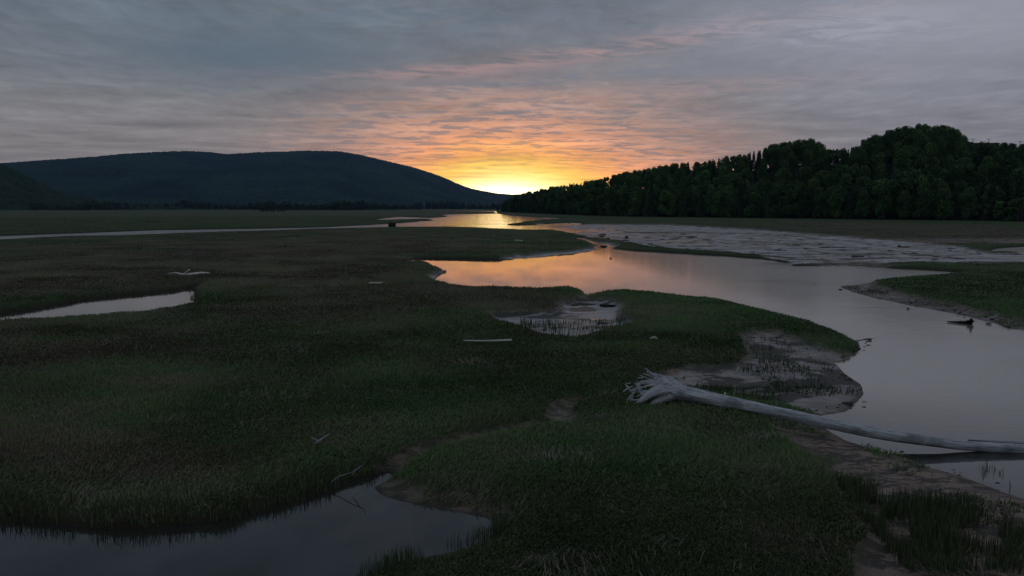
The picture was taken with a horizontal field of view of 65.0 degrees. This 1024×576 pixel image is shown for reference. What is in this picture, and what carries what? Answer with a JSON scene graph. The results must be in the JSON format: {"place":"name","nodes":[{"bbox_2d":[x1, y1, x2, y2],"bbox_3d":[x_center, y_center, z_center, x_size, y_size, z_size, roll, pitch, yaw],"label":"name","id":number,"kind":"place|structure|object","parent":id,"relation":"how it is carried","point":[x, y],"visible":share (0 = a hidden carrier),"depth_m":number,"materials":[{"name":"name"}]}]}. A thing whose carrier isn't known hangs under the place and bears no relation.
{"place":"outdoors","nodes":[
{"label":"outdoors","id":0,"kind":"place"},
{"bbox_2d":[0,163,206,209],"bbox_3d":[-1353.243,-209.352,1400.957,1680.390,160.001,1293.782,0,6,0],"label":"hill","id":1,"kind":"structure","parent":0,"point":[17,188],"depth_m":1352.72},
{"bbox_2d":[1,150,520,208],"bbox_3d":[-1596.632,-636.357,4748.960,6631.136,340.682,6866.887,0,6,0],"label":"mountain","id":2,"kind":"structure","parent":0,"point":[309,177],"depth_m":3092.77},
{"bbox_2d":[0,216,1023,575],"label":"marsh grass","id":3,"kind":"structure","parent":0,"point":[566,536],"depth_m":18.96,"materials":[{"name":"plant"}]},
{"bbox_2d":[0,209,1023,575],"bbox_3d":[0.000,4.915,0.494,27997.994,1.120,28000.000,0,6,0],"label":"ground","id":4,"kind":"structure","parent":0,"point":[878,559],"depth_m":25.62,"materials":[{"name":"soil"}]},
{"bbox_2d":[169,269,209,274],"bbox_3d":[-22.821,-1.166,56.047,2.771,0.531,1.948,3,6,24],"label":"driftwood branch","id":5,"kind":"object","parent":4,"relation":"on","point":[187,273],"visible":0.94,"depth_m":55.65,"materials":[{"name":"grey wood"}]},
{"bbox_2d":[21,200,501,209],"bbox_3d":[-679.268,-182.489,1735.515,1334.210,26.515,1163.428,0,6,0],"label":"distant wood","id":6,"kind":"object","parent":4,"relation":"on","point":[335,205],"visible":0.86,"depth_m":1338.75,"materials":[{"name":"green plant"}]},
{"bbox_2d":[463,339,511,341],"bbox_3d":[-0.848,1.820,27.873,1.695,0.082,0.183,0,6,-3],"label":"log","id":7,"kind":"object","parent":4,"relation":"on","point":[500,340],"visible":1,"depth_m":27.82,"materials":[{"name":"grey wood"}]},
{"bbox_2d":[0,284,1023,575],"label":"reeds","id":8,"kind":"object","parent":4,"relation":"on","point":[928,514],"visible":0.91,"depth_m":12.46,"materials":[{"name":"green plant"}]},
{"bbox_2d":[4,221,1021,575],"bbox_3d":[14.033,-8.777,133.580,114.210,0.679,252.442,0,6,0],"label":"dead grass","id":9,"kind":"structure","parent":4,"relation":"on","point":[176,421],"depth_m":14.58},
{"bbox_2d":[623,368,1023,452],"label":"driftwood log","id":10,"kind":"object","parent":4,"relation":"on","point":[664,388],"visible":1,"depth_m":17.75,"materials":[{"name":"grey wood"}]},
{"bbox_2d":[1001,197,1023,220],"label":"shrub","id":11,"kind":"object","parent":4,"relation":"on","point":[1017,203],"visible":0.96,"depth_m":252.17,"materials":[{"name":"green plant"}]},
{"bbox_2d":[0,211,1023,575],"bbox_3d":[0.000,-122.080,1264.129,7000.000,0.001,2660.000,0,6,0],"label":"water","id":12,"kind":"structure","parent":0,"point":[922,371],"depth_m":21.45,"materials":[{"name":"liquid"}]},
{"bbox_2d":[968,439,1023,443],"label":"driftwood log","id":13,"kind":"object","parent":12,"relation":"on","point":[1008,441],"visible":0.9,"depth_m":17.12,"materials":[{"name":"grey wood"}]},
{"bbox_2d":[0,0,1023,193],"label":"sky","id":14,"kind":"structure","parent":0,"point":[495,96],"materials":[{"name":"grey"}]},
{"bbox_2d":[499,154,1023,220],"bbox_3d":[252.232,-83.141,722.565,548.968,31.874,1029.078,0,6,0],"label":"hillside","id":15,"kind":"structure","parent":0,"point":[889,215],"depth_m":339.20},
{"bbox_2d":[534,189,544,211],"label":"broadleaf tree","id":16,"kind":"object","parent":15,"relation":"on","point":[540,193],"visible":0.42,"depth_m":569.32,"materials":[{"name":"green plant"}]},
{"bbox_2d":[545,189,554,212],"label":"broadleaf tree","id":17,"kind":"object","parent":15,"relation":"on","point":[551,199],"visible":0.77,"depth_m":527.00,"materials":[{"name":"green plant"}]},
{"bbox_2d":[562,187,574,214],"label":"broadleaf tree","id":18,"kind":"object","parent":15,"relation":"on","point":[569,201],"visible":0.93,"depth_m":474.16,"materials":[{"name":"green plant"}]},
{"bbox_2d":[573,185,589,214],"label":"broadleaf tree","id":19,"kind":"object","parent":15,"relation":"on","point":[580,191],"visible":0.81,"depth_m":446.66,"materials":[{"name":"green plant"}]},
{"bbox_2d":[584,182,601,208],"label":"broadleaf tree","id":20,"kind":"object","parent":15,"relation":"on","point":[591,188],"visible":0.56,"depth_m":444.83,"materials":[{"name":"green plant"}]},
{"bbox_2d":[587,180,602,206],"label":"broadleaf tree","id":21,"kind":"object","parent":15,"relation":"on","point":[597,182],"visible":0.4,"depth_m":446.83,"materials":[{"name":"green plant"}]},
{"bbox_2d":[597,179,607,194],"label":"broadleaf tree","id":22,"kind":"object","parent":15,"relation":"on","point":[603,184],"visible":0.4,"depth_m":450.86,"materials":[{"name":"green plant"}]},
{"bbox_2d":[613,174,622,201],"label":"broadleaf tree","id":23,"kind":"object","parent":15,"relation":"on","point":[617,185],"visible":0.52,"depth_m":433.85,"materials":[{"name":"green plant"}]},
{"bbox_2d":[616,185,627,210],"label":"broadleaf tree","id":24,"kind":"object","parent":15,"relation":"on","point":[622,189],"visible":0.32,"depth_m":407.74,"materials":[{"name":"green plant"}]},
{"bbox_2d":[623,173,636,200],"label":"broadleaf tree","id":25,"kind":"object","parent":15,"relation":"on","point":[629,180],"visible":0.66,"depth_m":417.20,"materials":[{"name":"green plant"}]},
{"bbox_2d":[626,187,642,212],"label":"broadleaf tree","id":26,"kind":"object","parent":15,"relation":"on","point":[629,206],"visible":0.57,"depth_m":385.73,"materials":[{"name":"green plant"}]},
{"bbox_2d":[628,191,642,216],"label":"broadleaf tree","id":27,"kind":"object","parent":15,"relation":"on","point":[635,202],"visible":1,"depth_m":382.06,"materials":[{"name":"green plant"}]},
{"bbox_2d":[633,176,644,203],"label":"broadleaf tree","id":28,"kind":"object","parent":15,"relation":"on","point":[637,182],"visible":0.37,"depth_m":401.79,"materials":[{"name":"green plant"}]},
{"bbox_2d":[642,170,656,196],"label":"broadleaf tree","id":29,"kind":"object","parent":15,"relation":"on","point":[646,179],"visible":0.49,"depth_m":407.87,"materials":[{"name":"green plant"}]},
{"bbox_2d":[645,183,658,216],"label":"conifer tree","id":30,"kind":"object","parent":15,"relation":"on","point":[651,209],"visible":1,"depth_m":370.73,"materials":[{"name":"green plant"}]},
{"bbox_2d":[654,172,669,190],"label":"broadleaf tree","id":31,"kind":"object","parent":15,"relation":"on","point":[658,179],"visible":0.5,"depth_m":401.82,"materials":[{"name":"green plant"}]},
{"bbox_2d":[658,180,670,214],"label":"conifer tree","id":32,"kind":"object","parent":15,"relation":"on","point":[666,187],"visible":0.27,"depth_m":374.04,"materials":[{"name":"green plant"}]},
{"bbox_2d":[662,165,670,181],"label":"broadleaf tree","id":33,"kind":"object","parent":15,"relation":"on","point":[666,168],"visible":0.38,"depth_m":426.38,"materials":[{"name":"green plant"}]},
{"bbox_2d":[657,190,676,216],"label":"broadleaf tree","id":34,"kind":"object","parent":15,"relation":"on","point":[670,196],"visible":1,"depth_m":365.03,"materials":[{"name":"green plant"}]},
{"bbox_2d":[666,188,687,214],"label":"broadleaf tree","id":35,"kind":"object","parent":15,"relation":"on","point":[678,192],"visible":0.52,"depth_m":368.23,"materials":[{"name":"green plant"}]},
{"bbox_2d":[670,168,687,188],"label":"broadleaf tree","id":36,"kind":"object","parent":15,"relation":"on","point":[680,172],"visible":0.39,"depth_m":395.92,"materials":[{"name":"green plant"}]},
{"bbox_2d":[687,169,698,182],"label":"broadleaf tree","id":37,"kind":"object","parent":15,"relation":"on","point":[690,175],"visible":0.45,"depth_m":402.35,"materials":[{"name":"green plant"}]},
{"bbox_2d":[689,161,702,181],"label":"broadleaf tree","id":38,"kind":"object","parent":15,"relation":"on","point":[697,166],"visible":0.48,"depth_m":415.91,"materials":[{"name":"green plant"}]},
{"bbox_2d":[689,170,710,202],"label":"broadleaf tree","id":39,"kind":"object","parent":15,"relation":"on","point":[704,176],"visible":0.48,"depth_m":375.01,"materials":[{"name":"green plant"}]},
{"bbox_2d":[717,165,727,189],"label":"broadleaf tree","id":40,"kind":"object","parent":15,"relation":"on","point":[723,172],"visible":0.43,"depth_m":380.43,"materials":[{"name":"green plant"}]},
{"bbox_2d":[715,158,733,178],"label":"broadleaf tree","id":41,"kind":"object","parent":15,"relation":"on","point":[727,163],"visible":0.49,"depth_m":395.89,"materials":[{"name":"green plant"}]},
{"bbox_2d":[719,185,735,214],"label":"broadleaf tree","id":42,"kind":"object","parent":15,"relation":"on","point":[725,191],"visible":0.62,"depth_m":349.76,"materials":[{"name":"green plant"}]},
{"bbox_2d":[718,174,739,204],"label":"broadleaf tree","id":43,"kind":"object","parent":15,"relation":"on","point":[728,180],"visible":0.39,"depth_m":358.27,"materials":[{"name":"green plant"}]},
{"bbox_2d":[733,154,741,173],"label":"broadleaf tree","id":44,"kind":"object","parent":15,"relation":"on","point":[736,165],"visible":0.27,"depth_m":405.67,"materials":[{"name":"green plant"}]},
{"bbox_2d":[737,154,751,182],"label":"broadleaf tree","id":45,"kind":"object","parent":15,"relation":"on","point":[743,163],"visible":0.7,"depth_m":387.84,"materials":[{"name":"green plant"}]},
{"bbox_2d":[497,142,992,213],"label":"wood","id":46,"kind":"object","parent":15,"relation":"on","point":[514,200],"visible":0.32,"depth_m":443.29,"materials":[{"name":"green plant"}]},
{"bbox_2d":[753,150,761,181],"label":"conifer tree","id":47,"kind":"object","parent":15,"relation":"on","point":[758,162],"visible":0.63,"depth_m":388.08,"materials":[{"name":"green plant"}]},
{"bbox_2d":[755,158,770,184],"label":"broadleaf tree","id":48,"kind":"object","parent":15,"relation":"on","point":[761,172],"visible":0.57,"depth_m":368.45,"materials":[{"name":"green plant"}]},
{"bbox_2d":[764,143,780,170],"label":"broadleaf tree","id":49,"kind":"object","parent":15,"relation":"on","point":[773,149],"visible":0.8,"depth_m":396.38,"materials":[{"name":"green plant"}]},
{"bbox_2d":[772,167,793,191],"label":"broadleaf tree","id":50,"kind":"object","parent":15,"relation":"on","point":[786,173],"visible":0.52,"depth_m":351.76,"materials":[{"name":"green plant"}]},
{"bbox_2d":[779,146,792,167],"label":"broadleaf tree","id":51,"kind":"object","parent":15,"relation":"on","point":[785,151],"visible":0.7,"depth_m":388.81,"materials":[{"name":"green plant"}]},
{"bbox_2d":[775,183,799,217],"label":"broadleaf tree","id":52,"kind":"object","parent":15,"relation":"on","point":[791,193],"visible":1,"depth_m":321.10,"materials":[{"name":"green plant"}]},
{"bbox_2d":[783,153,799,176],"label":"broadleaf tree","id":53,"kind":"object","parent":15,"relation":"on","point":[792,162],"visible":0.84,"depth_m":374.86,"materials":[{"name":"green plant"}]},
{"bbox_2d":[791,143,800,159],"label":"broadleaf tree","id":54,"kind":"object","parent":15,"relation":"on","point":[795,148],"visible":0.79,"depth_m":395.79,"materials":[{"name":"green plant"}]},
{"bbox_2d":[800,149,815,177],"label":"broadleaf tree","id":55,"kind":"object","parent":15,"relation":"on","point":[808,156],"visible":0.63,"depth_m":366.97,"materials":[{"name":"green plant"}]},
{"bbox_2d":[801,139,815,164],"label":"broadleaf tree","id":56,"kind":"object","parent":15,"relation":"on","point":[811,144],"visible":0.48,"depth_m":388.11,"materials":[{"name":"green plant"}]},
{"bbox_2d":[811,145,820,170],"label":"broadleaf tree","id":57,"kind":"object","parent":15,"relation":"on","point":[815,149],"visible":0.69,"depth_m":381.14,"materials":[{"name":"green plant"}]},
{"bbox_2d":[806,172,827,201],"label":"broadleaf tree","id":58,"kind":"object","parent":15,"relation":"on","point":[821,179],"visible":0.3,"depth_m":326.92,"materials":[{"name":"green plant"}]},
{"bbox_2d":[813,148,834,175],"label":"broadleaf tree","id":59,"kind":"object","parent":15,"relation":"on","point":[826,158],"visible":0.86,"depth_m":363.22,"materials":[{"name":"green plant"}]},
{"bbox_2d":[827,185,845,218],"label":"broadleaf tree","id":60,"kind":"object","parent":15,"relation":"on","point":[835,196],"visible":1,"depth_m":306.59,"materials":[{"name":"green plant"}]},
{"bbox_2d":[836,148,849,165],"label":"broadleaf tree","id":61,"kind":"object","parent":15,"relation":"on","point":[842,156],"visible":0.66,"depth_m":355.04,"materials":[{"name":"green plant"}]},
{"bbox_2d":[834,164,857,197],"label":"broadleaf tree","id":62,"kind":"object","parent":15,"relation":"on","point":[847,169],"visible":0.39,"depth_m":327.42,"materials":[{"name":"green plant"}]},
{"bbox_2d":[836,173,858,209],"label":"broadleaf tree","id":63,"kind":"object","parent":15,"relation":"on","point":[846,180],"visible":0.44,"depth_m":314.52,"materials":[{"name":"green plant"}]},
{"bbox_2d":[848,146,869,172],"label":"broadleaf tree","id":64,"kind":"object","parent":15,"relation":"on","point":[856,152],"visible":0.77,"depth_m":351.18,"materials":[{"name":"green plant"}]},
{"bbox_2d":[854,189,872,218],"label":"broadleaf tree","id":65,"kind":"object","parent":15,"relation":"on","point":[864,197],"visible":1,"depth_m":297.61,"materials":[{"name":"green plant"}]},
{"bbox_2d":[853,177,876,211],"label":"broadleaf tree","id":66,"kind":"object","parent":15,"relation":"on","point":[863,183],"visible":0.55,"depth_m":303.95,"materials":[{"name":"green plant"}]},
{"bbox_2d":[860,141,875,166],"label":"broadleaf tree","id":67,"kind":"object","parent":15,"relation":"on","point":[869,148],"visible":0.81,"depth_m":362.46,"materials":[{"name":"green plant"}]},
{"bbox_2d":[870,143,888,170],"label":"broadleaf tree","id":68,"kind":"object","parent":15,"relation":"on","point":[882,148],"visible":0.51,"depth_m":344.29,"materials":[{"name":"green plant"}]},
{"bbox_2d":[872,152,888,180],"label":"broadleaf tree","id":69,"kind":"object","parent":15,"relation":"on","point":[878,158],"visible":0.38,"depth_m":327.63,"materials":[{"name":"green plant"}]},
{"bbox_2d":[875,180,891,219],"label":"broadleaf tree","id":70,"kind":"object","parent":15,"relation":"on","point":[883,206],"visible":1,"depth_m":288.33,"materials":[{"name":"green plant"}]},
{"bbox_2d":[868,178,900,215],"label":"broadleaf tree","id":71,"kind":"object","parent":15,"relation":"on","point":[892,195],"visible":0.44,"depth_m":296.76,"materials":[{"name":"green plant"}]},
{"bbox_2d":[878,134,891,160],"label":"broadleaf tree","id":72,"kind":"object","parent":15,"relation":"on","point":[884,140],"visible":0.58,"depth_m":356.67,"materials":[{"name":"green plant"}]},
{"bbox_2d":[882,130,894,149],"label":"broadleaf tree","id":73,"kind":"object","parent":15,"relation":"on","point":[890,136],"visible":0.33,"depth_m":360.10,"materials":[{"name":"green plant"}]},
{"bbox_2d":[886,127,905,157],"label":"broadleaf tree","id":74,"kind":"object","parent":15,"relation":"on","point":[898,134],"visible":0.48,"depth_m":350.01,"materials":[{"name":"green plant"}]},
{"bbox_2d":[890,171,918,213],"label":"broadleaf tree","id":75,"kind":"object","parent":15,"relation":"on","point":[903,181],"visible":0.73,"depth_m":289.58,"materials":[{"name":"green plant"}]},
{"bbox_2d":[892,145,917,175],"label":"broadleaf tree","id":76,"kind":"object","parent":15,"relation":"on","point":[904,155],"visible":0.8,"depth_m":319.67,"materials":[{"name":"green plant"}]},
{"bbox_2d":[895,190,917,219],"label":"broadleaf tree","id":77,"kind":"object","parent":15,"relation":"on","point":[906,200],"visible":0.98,"depth_m":284.17,"materials":[{"name":"green plant"}]},
{"bbox_2d":[904,127,914,147],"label":"broadleaf tree","id":78,"kind":"object","parent":15,"relation":"on","point":[909,132],"visible":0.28,"depth_m":355.85,"materials":[{"name":"green plant"}]},
{"bbox_2d":[906,129,919,158],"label":"broadleaf tree","id":79,"kind":"object","parent":15,"relation":"on","point":[909,137],"visible":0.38,"depth_m":346.60,"materials":[{"name":"green plant"}]},
{"bbox_2d":[908,169,922,195],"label":"broadleaf tree","id":80,"kind":"object","parent":15,"relation":"on","point":[915,174],"visible":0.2,"depth_m":296.74,"materials":[{"name":"green plant"}]},
{"bbox_2d":[907,131,933,166],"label":"broadleaf tree","id":81,"kind":"object","parent":15,"relation":"on","point":[921,139],"visible":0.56,"depth_m":330.83,"materials":[{"name":"green plant"}]},
{"bbox_2d":[910,174,933,207],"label":"broadleaf tree","id":82,"kind":"object","parent":15,"relation":"on","point":[920,180],"visible":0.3,"depth_m":287.73,"materials":[{"name":"green plant"}]},
{"bbox_2d":[914,154,932,185],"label":"broadleaf tree","id":83,"kind":"object","parent":15,"relation":"on","point":[920,163],"visible":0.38,"depth_m":304.83,"materials":[{"name":"green plant"}]},
{"bbox_2d":[912,182,941,219],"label":"broadleaf tree","id":84,"kind":"object","parent":15,"relation":"on","point":[925,194],"visible":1,"depth_m":277.78,"materials":[{"name":"green plant"}]},
{"bbox_2d":[924,129,936,148],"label":"broadleaf tree","id":85,"kind":"object","parent":15,"relation":"on","point":[929,133],"visible":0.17,"depth_m":342.24,"materials":[{"name":"green plant"}]},
{"bbox_2d":[931,125,941,155],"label":"broadleaf tree","id":86,"kind":"object","parent":15,"relation":"on","point":[936,131],"visible":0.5,"depth_m":348.49,"materials":[{"name":"green plant"}]},
{"bbox_2d":[937,125,946,142],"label":"broadleaf tree","id":87,"kind":"object","parent":15,"relation":"on","point":[943,128],"visible":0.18,"depth_m":354.05,"materials":[{"name":"green plant"}]},
{"bbox_2d":[931,188,954,219],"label":"broadleaf tree","id":88,"kind":"object","parent":15,"relation":"on","point":[943,194],"visible":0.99,"depth_m":275.10,"materials":[{"name":"green plant"}]},
{"bbox_2d":[934,181,952,211],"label":"broadleaf tree","id":89,"kind":"object","parent":15,"relation":"on","point":[944,185],"visible":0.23,"depth_m":280.56,"materials":[{"name":"green plant"}]},
{"bbox_2d":[938,134,955,159],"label":"broadleaf tree","id":90,"kind":"object","parent":15,"relation":"on","point":[949,141],"visible":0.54,"depth_m":336.55,"materials":[{"name":"green plant"}]},
{"bbox_2d":[945,127,960,154],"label":"broadleaf tree","id":91,"kind":"object","parent":15,"relation":"on","point":[953,133],"visible":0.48,"depth_m":344.80,"materials":[{"name":"green plant"}]},
{"bbox_2d":[953,135,968,161],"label":"broadleaf tree","id":92,"kind":"object","parent":15,"relation":"on","point":[963,139],"visible":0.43,"depth_m":333.03,"materials":[{"name":"green plant"}]},
{"bbox_2d":[946,157,977,192],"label":"broadleaf tree","id":93,"kind":"object","parent":15,"relation":"on","point":[964,169],"visible":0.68,"depth_m":295.71,"materials":[{"name":"green plant"}]},
{"bbox_2d":[954,141,974,161],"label":"broadleaf tree","id":94,"kind":"object","parent":15,"relation":"on","point":[962,150],"visible":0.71,"depth_m":318.33,"materials":[{"name":"green plant"}]},
{"bbox_2d":[958,186,977,219],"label":"broadleaf tree","id":95,"kind":"object","parent":15,"relation":"on","point":[969,193],"visible":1,"depth_m":269.13,"materials":[{"name":"green plant"}]},
{"bbox_2d":[958,180,980,215],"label":"conifer tree","id":96,"kind":"object","parent":15,"relation":"on","point":[969,185],"visible":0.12,"depth_m":277.42,"materials":[{"name":"green plant"}]},
{"bbox_2d":[976,142,999,161],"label":"broadleaf tree","id":97,"kind":"object","parent":15,"relation":"on","point":[988,150],"visible":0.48,"depth_m":326.73,"materials":[{"name":"green plant"}]},
{"bbox_2d":[982,156,998,185],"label":"broadleaf tree","id":98,"kind":"object","parent":15,"relation":"on","point":[987,162],"visible":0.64,"depth_m":299.65,"materials":[{"name":"green plant"}]},
{"bbox_2d":[980,184,1006,209],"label":"broadleaf tree","id":99,"kind":"object","parent":15,"relation":"on","point":[999,196],"visible":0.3,"depth_m":271.15,"materials":[{"name":"green plant"}]},
{"bbox_2d":[993,143,1007,155],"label":"broadleaf tree","id":100,"kind":"object","parent":15,"relation":"on","point":[1002,148],"visible":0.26,"depth_m":330.32,"materials":[{"name":"green plant"}]},
{"bbox_2d":[993,201,1015,220],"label":"shrub","id":101,"kind":"object","parent":15,"relation":"on","point":[999,205],"visible":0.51,"depth_m":258.26,"materials":[{"name":"green plant"}]},
{"bbox_2d":[989,150,1023,188],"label":"broadleaf tree","id":102,"kind":"object","parent":15,"relation":"on","point":[1010,160],"visible":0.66,"depth_m":295.30,"materials":[{"name":"green plant"}]},
{"bbox_2d":[1002,143,1017,170],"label":"broadleaf tree","id":103,"kind":"object","parent":15,"relation":"on","point":[1011,146],"visible":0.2,"depth_m":321.42,"materials":[{"name":"green plant"}]},
{"bbox_2d":[1009,165,1023,196],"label":"broadleaf tree","id":104,"kind":"object","parent":15,"relation":"on","point":[1015,174],"visible":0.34,"depth_m":282.93,"materials":[{"name":"green plant"}]},
{"bbox_2d":[1017,144,1023,160],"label":"broadleaf tree","id":105,"kind":"object","parent":15,"relation":"on","point":[1020,149],"visible":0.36,"depth_m":328.05,"materials":[{"name":"green plant"}]},
{"bbox_2d":[947,318,974,323],"bbox_3d":[19.506,1.385,34.656,0.708,0.362,1.137,-3,6,-26],"label":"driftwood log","id":106,"kind":"object","parent":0,"point":[970,321],"visible":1,"depth_m":34.66,"materials":[{"name":"brown wood"}]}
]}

